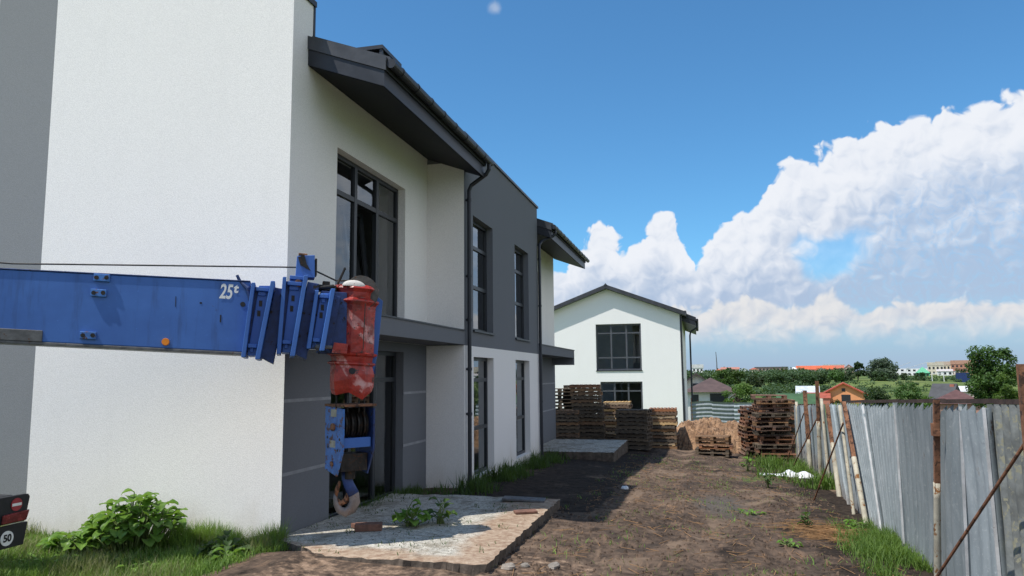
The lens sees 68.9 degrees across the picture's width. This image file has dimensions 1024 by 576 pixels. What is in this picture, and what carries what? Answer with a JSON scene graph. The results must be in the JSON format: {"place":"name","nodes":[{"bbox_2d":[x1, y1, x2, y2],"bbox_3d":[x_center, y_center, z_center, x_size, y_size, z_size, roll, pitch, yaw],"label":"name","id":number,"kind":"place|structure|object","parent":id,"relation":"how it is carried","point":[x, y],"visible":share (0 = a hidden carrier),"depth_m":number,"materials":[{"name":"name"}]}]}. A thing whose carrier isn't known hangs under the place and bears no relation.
{"place":"outdoors","nodes":[
{"label":"outdoors","id":0,"kind":"place"},
{"bbox_2d":[7,370,1017,575],"bbox_3d":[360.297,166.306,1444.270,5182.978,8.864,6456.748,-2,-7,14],"label":"ground","id":1,"kind":"structure","parent":0,"point":[569,481],"depth_m":11.54,"materials":[{"name":"brown soil"}]},
{"bbox_2d":[2,553,87,567],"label":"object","id":2,"kind":"object","parent":1,"relation":"on","point":[23,559],"visible":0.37,"depth_m":8.79,"materials":[{"name":"green plant"}]},
{"bbox_2d":[36,531,103,554],"bbox_3d":[-5.570,3.233,9.461,0.884,0.324,0.558,-2,-7,14],"label":"burdock plant","id":3,"kind":"object","parent":1,"relation":"on","point":[54,539],"visible":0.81,"depth_m":9.36,"materials":[{"name":"green plant"}]},
{"bbox_2d":[82,558,165,575],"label":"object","id":4,"kind":"object","parent":1,"relation":"on","point":[154,563],"visible":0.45,"depth_m":8.63,"materials":[{"name":"green plant"}]},
{"bbox_2d":[68,488,190,553],"bbox_3d":[-4.886,3.006,9.668,1.622,0.827,1.135,-2,-7,14],"label":"burdock plant","id":5,"kind":"object","parent":1,"relation":"on","point":[124,523],"visible":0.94,"depth_m":9.44,"materials":[{"name":"green plant"}]},
{"bbox_2d":[0,516,297,575],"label":"grass","id":6,"kind":"structure","parent":1,"relation":"on","point":[188,558],"depth_m":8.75,"materials":[{"name":"green plant"}]},
{"bbox_2d":[0,253,382,549],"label":"crane truck","id":7,"kind":"object","parent":1,"relation":"on","point":[296,316],"visible":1,"depth_m":8.89,"materials":[{"name":"blue paint"}]},
{"bbox_2d":[325,392,376,516],"bbox_3d":[-2.072,1.958,9.494,0.485,1.867,0.536,5,-9,-40],"label":"hook block","id":8,"kind":"object","parent":7,"relation":"hanging from","point":[348,427],"depth_m":9.39,"materials":[{"name":"blue paint"}]},
{"bbox_2d":[194,530,253,560],"bbox_3d":[-3.423,3.124,9.009,0.794,0.357,0.518,-2,-7,14],"label":"burdock plant","id":9,"kind":"object","parent":1,"relation":"on","point":[226,545],"visible":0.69,"depth_m":8.96,"materials":[{"name":"green plant"}]},
{"bbox_2d":[211,547,244,562],"bbox_3d":[-3.290,3.134,8.653,0.406,0.254,0.404,1,-7,-15],"label":"burdock plant","id":10,"kind":"object","parent":1,"relation":"on","point":[235,551],"visible":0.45,"depth_m":8.69,"materials":[{"name":"green plant"}]},
{"bbox_2d":[0,0,589,537],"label":"modern house","id":11,"kind":"structure","parent":1,"relation":"on","point":[158,136],"depth_m":11.10,"materials":[{"name":"white paint"}]},
{"bbox_2d":[329,351,395,517],"bbox_3d":[-2.560,2.366,12.615,0.078,2.660,2.890,-2,-7,14],"label":"patio door","id":12,"kind":"structure","parent":11,"relation":"in","point":[372,396],"depth_m":13.74,"materials":[{"name":"grey metal"}]},
{"bbox_2d":[337,153,397,316],"bbox_3d":[-2.701,-0.742,13.058,0.334,2.680,2.850,-2,-7,14],"label":"window","id":13,"kind":"structure","parent":11,"relation":"in","point":[350,265],"depth_m":13.36,"materials":[{"name":"grey metal"}]},
{"bbox_2d":[474,357,487,474],"bbox_3d":[-0.783,2.787,16.363,0.078,2.540,1.610,-2,-7,14],"label":"window","id":14,"kind":"structure","parent":11,"relation":"in","point":[485,425],"depth_m":17.00,"materials":[{"name":"grey metal"}]},
{"bbox_2d":[473,220,494,334],"bbox_3d":[-0.723,-0.238,16.673,0.269,2.520,1.640,-2,-7,14],"label":"window","id":15,"kind":"structure","parent":11,"relation":"in","point":[484,253],"depth_m":17.32,"materials":[{"name":"grey metal"}]},
{"bbox_2d":[516,360,524,455],"bbox_3d":[0.122,3.198,19.964,0.078,2.540,1.660,-2,-7,14],"label":"window","id":16,"kind":"structure","parent":11,"relation":"in","point":[520,445],"depth_m":20.40,"materials":[{"name":"grey glass"}]},
{"bbox_2d":[515,249,530,341],"bbox_3d":[0.188,0.176,20.298,0.269,2.520,1.680,-2,-7,14],"label":"window","id":17,"kind":"structure","parent":11,"relation":"in","point":[519,298],"depth_m":20.72,"materials":[{"name":"grey glass"}]},
{"bbox_2d":[327,481,450,518],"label":"weeds","id":18,"kind":"object","parent":1,"relation":"on","point":[415,490],"visible":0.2,"depth_m":13.64,"materials":[{"name":"green plant"}]},
{"bbox_2d":[282,493,559,575],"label":"concrete slab","id":19,"kind":"structure","parent":1,"relation":"on","point":[463,555],"depth_m":9.80,"materials":[{"name":"grey concrete"}]},
{"bbox_2d":[354,522,382,531],"bbox_3d":[-1.938,3.228,10.098,0.360,0.090,0.190,0,-7,-6],"label":"brick","id":20,"kind":"object","parent":19,"relation":"on","point":[367,526],"visible":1,"depth_m":10.01,"materials":[{"name":"brick"}]},
{"bbox_2d":[392,498,430,526],"bbox_3d":[-1.390,3.138,10.378,0.589,0.406,0.520,-2,-7,14],"label":"burdock plant","id":21,"kind":"object","parent":19,"relation":"on","point":[406,515],"visible":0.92,"depth_m":10.31,"materials":[{"name":"green plant"}]},
{"bbox_2d":[277,492,548,554],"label":"weeds","id":22,"kind":"object","parent":19,"relation":"on","point":[421,521],"visible":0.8,"depth_m":10.45,"materials":[{"name":"green plant"}]},
{"bbox_2d":[426,496,456,523],"bbox_3d":[-0.998,3.151,10.518,0.414,0.403,0.448,1,-7,-15],"label":"burdock plant","id":23,"kind":"object","parent":19,"relation":"on","point":[440,519],"visible":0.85,"depth_m":10.49,"materials":[{"name":"green plant"}]},
{"bbox_2d":[502,496,545,502],"bbox_3d":[0.199,3.497,12.363,0.700,0.035,0.300,1,-6,8],"label":"slate piece","id":24,"kind":"object","parent":19,"relation":"on","point":[524,499],"visible":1,"depth_m":12.27,"materials":[{"name":"grey stone"}]},
{"bbox_2d":[435,447,576,495],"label":"weeds","id":25,"kind":"object","parent":1,"relation":"on","point":[508,472],"visible":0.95,"depth_m":16.21,"materials":[{"name":"green plant"}]},
{"bbox_2d":[540,439,627,461],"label":"concrete slab","id":26,"kind":"structure","parent":1,"relation":"on","point":[604,450],"depth_m":24.53,"materials":[{"name":"grey concrete"}]},
{"bbox_2d":[554,283,698,425],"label":"gable house","id":27,"kind":"structure","parent":1,"relation":"on","point":[626,346],"depth_m":45.92,"materials":[{"name":"white paint"}]},
{"bbox_2d":[596,323,642,370],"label":"window","id":28,"kind":"structure","parent":27,"relation":"in","point":[639,324],"depth_m":45.78,"materials":[{"name":"grey metal"}]},
{"bbox_2d":[601,382,642,408],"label":"window","id":29,"kind":"structure","parent":27,"relation":"in","point":[614,390],"depth_m":45.43,"materials":[{"name":"grey metal"}]},
{"bbox_2d":[628,445,651,449],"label":"pallet","id":30,"kind":"object","parent":1,"relation":"on","point":[639,447],"visible":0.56,"depth_m":27.74,"materials":[{"name":"brown wood"}]},
{"bbox_2d":[628,440,652,445],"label":"pallet","id":31,"kind":"object","parent":30,"relation":"on","point":[641,443],"visible":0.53,"depth_m":27.78,"materials":[{"name":"brown wood"}]},
{"bbox_2d":[616,437,651,441],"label":"pallet","id":32,"kind":"object","parent":31,"relation":"on","point":[643,439],"visible":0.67,"depth_m":27.85,"materials":[{"name":"brown wood"}]},
{"bbox_2d":[616,432,651,437],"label":"pallet","id":33,"kind":"object","parent":32,"relation":"on","point":[626,435],"visible":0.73,"depth_m":27.93,"materials":[{"name":"brown wood"}]},
{"bbox_2d":[615,429,650,433],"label":"pallet","id":34,"kind":"object","parent":33,"relation":"on","point":[635,431],"visible":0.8,"depth_m":27.85,"materials":[{"name":"brown wood"}]},
{"bbox_2d":[616,425,652,429],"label":"pallet","id":35,"kind":"object","parent":34,"relation":"on","point":[626,427],"visible":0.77,"depth_m":27.96,"materials":[{"name":"brown wood"}]},
{"bbox_2d":[617,421,652,425],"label":"pallet","id":36,"kind":"object","parent":35,"relation":"on","point":[635,423],"visible":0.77,"depth_m":27.99,"materials":[{"name":"brown wood"}]},
{"bbox_2d":[616,417,652,421],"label":"pallet","id":37,"kind":"object","parent":36,"relation":"on","point":[642,419],"visible":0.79,"depth_m":27.99,"materials":[{"name":"brown wood"}]},
{"bbox_2d":[615,413,650,417],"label":"pallet","id":38,"kind":"object","parent":37,"relation":"on","point":[635,415],"visible":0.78,"depth_m":27.97,"materials":[{"name":"brown wood"}]},
{"bbox_2d":[616,409,651,413],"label":"pallet","id":39,"kind":"object","parent":38,"relation":"on","point":[636,411],"visible":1,"depth_m":27.97,"materials":[{"name":"brown wood"}]},
{"bbox_2d":[687,373,705,388],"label":"gabled house","id":40,"kind":"structure","parent":1,"relation":"on","point":[697,378],"depth_m":82.89,"materials":[{"name":"tile"}]},
{"bbox_2d":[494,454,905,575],"bbox_3d":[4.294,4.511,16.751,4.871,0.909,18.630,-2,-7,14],"label":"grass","id":41,"kind":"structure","parent":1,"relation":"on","point":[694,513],"depth_m":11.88,"materials":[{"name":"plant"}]},
{"bbox_2d":[486,452,918,575],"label":"dirt clods","id":42,"kind":"object","parent":1,"relation":"on","point":[619,515],"visible":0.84,"depth_m":11.63,"materials":[{"name":"brown soil"}]},
{"bbox_2d":[676,417,741,453],"bbox_3d":[8.580,6.284,31.671,5.200,1.687,4.600,-2,-7,14],"label":"earth mound","id":43,"kind":"object","parent":1,"relation":"on","point":[688,431],"visible":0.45,"depth_m":30.39,"materials":[{"name":"soil"}]},
{"bbox_2d":[512,463,909,575],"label":"debris","id":44,"kind":"object","parent":1,"relation":"on","point":[689,529],"visible":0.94,"depth_m":10.95,"materials":[{"name":"brown soil"}]},
{"bbox_2d":[687,378,734,420],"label":"brown roof house","id":45,"kind":"structure","parent":1,"relation":"on","point":[710,389],"depth_m":74.00,"materials":[{"name":"tile"}]},
{"bbox_2d":[695,451,731,456],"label":"pallet","id":46,"kind":"object","parent":1,"relation":"on","point":[726,455],"visible":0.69,"depth_m":27.41,"materials":[{"name":"brown wood"}]},
{"bbox_2d":[695,446,729,452],"bbox_3d":[7.493,6.032,27.850,1.206,0.146,0.800,-3,-7,20],"label":"pallet","id":47,"kind":"object","parent":46,"relation":"on","point":[697,449],"visible":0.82,"depth_m":27.66,"materials":[{"name":"brown wood"}]},
{"bbox_2d":[699,443,732,448],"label":"pallet","id":48,"kind":"object","parent":47,"relation":"on","point":[730,445],"visible":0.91,"depth_m":27.58,"materials":[{"name":"brown wood"}]},
{"bbox_2d":[695,439,730,444],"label":"pallet","id":49,"kind":"object","parent":48,"relation":"on","point":[713,442],"visible":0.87,"depth_m":27.72,"materials":[{"name":"brown wood"}]},
{"bbox_2d":[695,435,730,440],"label":"pallet","id":50,"kind":"object","parent":49,"relation":"on","point":[713,437],"visible":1,"depth_m":27.79,"materials":[{"name":"brown wood"}]},
{"bbox_2d":[690,400,754,422],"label":"fence","id":51,"kind":"object","parent":1,"relation":"on","point":[724,412],"visible":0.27,"depth_m":44.39,"materials":[{"name":"metal"}]},
{"bbox_2d":[712,369,733,384],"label":"belt tree","id":52,"kind":"object","parent":1,"relation":"on","point":[725,377],"visible":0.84,"depth_m":168.82,"materials":[{"name":"green plant"}]},
{"bbox_2d":[730,370,744,385],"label":"belt tree","id":53,"kind":"object","parent":1,"relation":"on","point":[737,373],"visible":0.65,"depth_m":178.73,"materials":[{"name":"green plant"}]},
{"bbox_2d":[722,383,755,402],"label":"round bush tree","id":54,"kind":"object","parent":1,"relation":"on","point":[739,391],"visible":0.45,"depth_m":67.37,"materials":[{"name":"green plant"}]},
{"bbox_2d":[745,372,767,386],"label":"belt tree","id":55,"kind":"object","parent":1,"relation":"on","point":[756,381],"visible":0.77,"depth_m":168.81,"materials":[{"name":"green plant"}]},
{"bbox_2d":[763,374,788,385],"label":"belt tree","id":56,"kind":"object","parent":1,"relation":"on","point":[781,378],"visible":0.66,"depth_m":164.16,"materials":[{"name":"green plant"}]},
{"bbox_2d":[740,450,835,489],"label":"weeds","id":57,"kind":"object","parent":1,"relation":"on","point":[798,467],"visible":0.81,"depth_m":20.36,"materials":[{"name":"green plant"}]},
{"bbox_2d":[783,371,801,384],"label":"belt tree","id":58,"kind":"object","parent":1,"relation":"on","point":[793,377],"visible":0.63,"depth_m":173.92,"materials":[{"name":"green plant"}]},
{"bbox_2d":[776,393,819,420],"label":"green shed","id":59,"kind":"structure","parent":1,"relation":"on","point":[798,398],"depth_m":65.97,"materials":[{"name":"metal"}]},
{"bbox_2d":[795,373,817,385],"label":"belt tree","id":60,"kind":"object","parent":1,"relation":"on","point":[806,378],"visible":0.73,"depth_m":164.07,"materials":[{"name":"green plant"}]},
{"bbox_2d":[796,365,833,370],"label":"terrace building","id":61,"kind":"structure","parent":1,"relation":"on","point":[810,368],"depth_m":430.86,"materials":[{"name":"tile"}]},
{"bbox_2d":[754,517,878,548],"bbox_3d":[4.914,3.734,11.472,2.044,0.149,2.084,1,-7,-13],"label":"straw","id":62,"kind":"object","parent":1,"relation":"on","point":[820,529],"visible":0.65,"depth_m":11.42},
{"bbox_2d":[807,392,830,403],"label":"red roof annex","id":63,"kind":"object","parent":1,"relation":"on","point":[826,397],"visible":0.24,"depth_m":116.81,"materials":[{"name":"tile"}]},
{"bbox_2d":[813,372,831,383],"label":"belt tree","id":64,"kind":"object","parent":1,"relation":"on","point":[821,379],"visible":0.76,"depth_m":175.79,"materials":[{"name":"green plant"}]},
{"bbox_2d":[827,370,845,382],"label":"belt tree","id":65,"kind":"object","parent":1,"relation":"on","point":[837,375],"visible":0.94,"depth_m":184.27,"materials":[{"name":"green plant"}]},
{"bbox_2d":[687,367,986,406],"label":"woodland","id":66,"kind":"object","parent":1,"relation":"on","point":[772,389],"visible":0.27,"depth_m":205.44,"materials":[{"name":"green plant"}]},
{"bbox_2d":[824,382,867,402],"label":"orange house","id":67,"kind":"structure","parent":1,"relation":"on","point":[842,391],"depth_m":117.69,"materials":[{"name":"paint"}]},
{"bbox_2d":[851,361,866,378],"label":"poplar tree","id":68,"kind":"object","parent":1,"relation":"on","point":[856,367],"visible":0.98,"depth_m":199.12,"materials":[{"name":"green plant"}]},
{"bbox_2d":[819,517,932,575],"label":"grass","id":69,"kind":"structure","parent":1,"relation":"on","point":[884,544],"depth_m":9.88,"materials":[{"name":"green plant"}]},
{"bbox_2d":[862,385,890,407],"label":"tree","id":70,"kind":"object","parent":1,"relation":"on","point":[878,393],"visible":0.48,"depth_m":84.28,"materials":[{"name":"green plant"}]},
{"bbox_2d":[870,371,888,380],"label":"belt tree","id":71,"kind":"object","parent":1,"relation":"on","point":[880,376],"visible":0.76,"depth_m":188.70,"materials":[{"name":"green plant"}]},
{"bbox_2d":[863,357,899,380],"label":"willow tree","id":72,"kind":"object","parent":1,"relation":"on","point":[884,365],"visible":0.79,"depth_m":195.59,"materials":[{"name":"green plant"}]},
{"bbox_2d":[786,364,1023,575],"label":"corrugated fence","id":73,"kind":"object","parent":1,"relation":"on","point":[943,490],"visible":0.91,"depth_m":8.53,"materials":[{"name":"metal"}]},
{"bbox_2d":[893,381,927,407],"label":"tree","id":74,"kind":"object","parent":1,"relation":"on","point":[917,394],"visible":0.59,"depth_m":89.17,"materials":[{"name":"green plant"}]},
{"bbox_2d":[927,362,943,374],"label":"cream block","id":75,"kind":"structure","parent":1,"relation":"on","point":[932,367],"depth_m":419.71,"materials":[{"name":"tile"}]},
{"bbox_2d":[928,383,959,398],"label":"dark roof house","id":76,"kind":"structure","parent":1,"relation":"on","point":[937,390],"depth_m":95.96,"materials":[{"name":"tile"}]},
{"bbox_2d":[936,390,980,412],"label":"maroon roof house","id":77,"kind":"structure","parent":1,"relation":"on","point":[956,394],"depth_m":85.46,"materials":[{"name":"tile"}]},
{"bbox_2d":[950,360,971,374],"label":"brick building","id":78,"kind":"structure","parent":1,"relation":"on","point":[957,364],"depth_m":430.66,"materials":[{"name":"brick"}]},
{"bbox_2d":[964,345,1017,407],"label":"broadleaf tree","id":79,"kind":"object","parent":1,"relation":"on","point":[985,368],"visible":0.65,"depth_m":55.53,"materials":[{"name":"green plant"}]},
{"bbox_2d":[989,372,1018,404],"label":"broadleaf tree","id":80,"kind":"object","parent":1,"relation":"on","point":[1007,391],"visible":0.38,"depth_m":49.76,"materials":[{"name":"green plant"}]},
{"bbox_2d":[579,417,603,421],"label":"pallet","id":81,"kind":"object","parent":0,"point":[592,419],"visible":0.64,"depth_m":30.02,"materials":[{"name":"brown wood"}]},
{"bbox_2d":[578,413,604,417],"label":"pallet","id":82,"kind":"object","parent":81,"relation":"on","point":[591,415],"visible":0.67,"depth_m":29.96,"materials":[{"name":"brown wood"}]},
{"bbox_2d":[579,410,603,413],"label":"pallet","id":83,"kind":"object","parent":82,"relation":"on","point":[591,411],"visible":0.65,"depth_m":30.05,"materials":[{"name":"brown wood"}]},
{"bbox_2d":[572,406,604,409],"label":"pallet","id":84,"kind":"object","parent":83,"relation":"on","point":[588,408],"visible":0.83,"depth_m":30.07,"materials":[{"name":"brown wood"}]},
{"bbox_2d":[571,402,602,406],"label":"pallet","id":85,"kind":"object","parent":84,"relation":"on","point":[586,404],"visible":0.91,"depth_m":30.06,"materials":[{"name":"brown wood"}]},
{"bbox_2d":[570,399,601,402],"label":"pallet","id":86,"kind":"object","parent":85,"relation":"on","point":[586,400],"visible":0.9,"depth_m":30.12,"materials":[{"name":"brown wood"}]},
{"bbox_2d":[571,395,601,398],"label":"pallet","id":87,"kind":"object","parent":86,"relation":"on","point":[587,397],"visible":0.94,"depth_m":30.08,"materials":[{"name":"brown wood"}]},
{"bbox_2d":[570,391,602,395],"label":"pallet","id":88,"kind":"object","parent":87,"relation":"on","point":[585,393],"visible":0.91,"depth_m":30.17,"materials":[{"name":"brown wood"}]},
{"bbox_2d":[570,388,600,391],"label":"pallet","id":89,"kind":"object","parent":88,"relation":"on","point":[585,389],"visible":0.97,"depth_m":30.19,"materials":[{"name":"brown wood"}]},
{"bbox_2d":[569,384,600,387],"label":"pallet","id":90,"kind":"object","parent":89,"relation":"on","point":[585,386],"visible":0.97,"depth_m":30.25,"materials":[{"name":"brown wood"}]},
{"bbox_2d":[315,0,1023,371],"label":"sky","id":91,"kind":"structure","parent":0,"point":[810,182],"materials":[{"name":"blue"}]},
{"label":"pallet","id":92,"kind":"object","parent":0,"visible":0},
{"bbox_2d":[760,452,795,457],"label":"pallet","id":93,"kind":"object","parent":92,"relation":"on","point":[792,454],"visible":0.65,"depth_m":26.71,"materials":[{"name":"brown wood"}]},
{"bbox_2d":[754,447,791,452],"bbox_3d":[9.468,5.881,27.134,1.209,0.146,0.800,-2,-6,13],"label":"pallet","id":94,"kind":"object","parent":93,"relation":"on","point":[773,450],"visible":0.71,"depth_m":26.86,"materials":[{"name":"brown wood"}]},
{"bbox_2d":[753,443,791,448],"bbox_3d":[9.428,5.713,27.063,1.209,0.145,0.800,-1,-6,4],"label":"pallet","id":95,"kind":"object","parent":94,"relation":"on","point":[770,446],"visible":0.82,"depth_m":26.78,"materials":[{"name":"brown wood"}]},
{"bbox_2d":[757,438,794,443],"bbox_3d":[9.586,5.559,27.128,1.209,0.146,0.800,-2,-6,12],"label":"pallet","id":96,"kind":"object","parent":95,"relation":"on","point":[775,441],"visible":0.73,"depth_m":26.85,"materials":[{"name":"brown wood"}]},
{"bbox_2d":[758,434,795,439],"bbox_3d":[9.594,5.397,27.118,1.209,0.146,0.800,-2,-6,10],"label":"pallet","id":97,"kind":"object","parent":96,"relation":"on","point":[778,437],"visible":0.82,"depth_m":26.82,"materials":[{"name":"brown wood"}]},
{"bbox_2d":[752,429,790,434],"bbox_3d":[9.442,5.249,27.199,1.209,0.145,0.800,-3,-6,10],"label":"pallet","id":98,"kind":"object","parent":97,"relation":"on","point":[755,432],"visible":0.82,"depth_m":26.88,"materials":[{"name":"brown wood"}]},
{"bbox_2d":[751,425,790,430],"bbox_3d":[9.387,5.075,27.085,1.209,0.146,0.800,0,-6,2],"label":"pallet","id":99,"kind":"object","parent":98,"relation":"on","point":[773,428],"visible":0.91,"depth_m":26.81,"materials":[{"name":"brown wood"}]},
{"bbox_2d":[752,421,787,425],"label":"pallet","id":100,"kind":"object","parent":99,"relation":"on","point":[769,423],"visible":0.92,"depth_m":26.93,"materials":[{"name":"brown wood"}]},
{"bbox_2d":[750,416,788,421],"bbox_3d":[9.397,4.777,27.273,1.207,0.145,0.800,-1,-7,8],"label":"pallet","id":101,"kind":"object","parent":100,"relation":"on","point":[783,419],"visible":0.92,"depth_m":26.95,"materials":[{"name":"brown wood"}]},
{"bbox_2d":[751,412,789,416],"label":"pallet","id":102,"kind":"object","parent":101,"relation":"on","point":[772,414],"visible":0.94,"depth_m":26.85,"materials":[{"name":"brown wood"}]},
{"bbox_2d":[754,408,792,412],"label":"pallet","id":103,"kind":"object","parent":102,"relation":"on","point":[759,410],"visible":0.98,"depth_m":26.90,"materials":[{"name":"brown wood"}]},
{"bbox_2d":[752,404,790,408],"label":"pallet","id":104,"kind":"object","parent":103,"relation":"on","point":[758,406],"visible":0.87,"depth_m":26.91,"materials":[{"name":"brown wood"}]},
{"bbox_2d":[753,399,791,403],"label":"pallet","id":105,"kind":"object","parent":104,"relation":"on","point":[773,401],"visible":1,"depth_m":26.88,"materials":[{"name":"brown wood"}]},
{"bbox_2d":[750,394,786,398],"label":"pallet","id":106,"kind":"object","parent":105,"relation":"on","point":[768,396],"visible":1,"depth_m":27.04,"materials":[{"name":"brown wood"}]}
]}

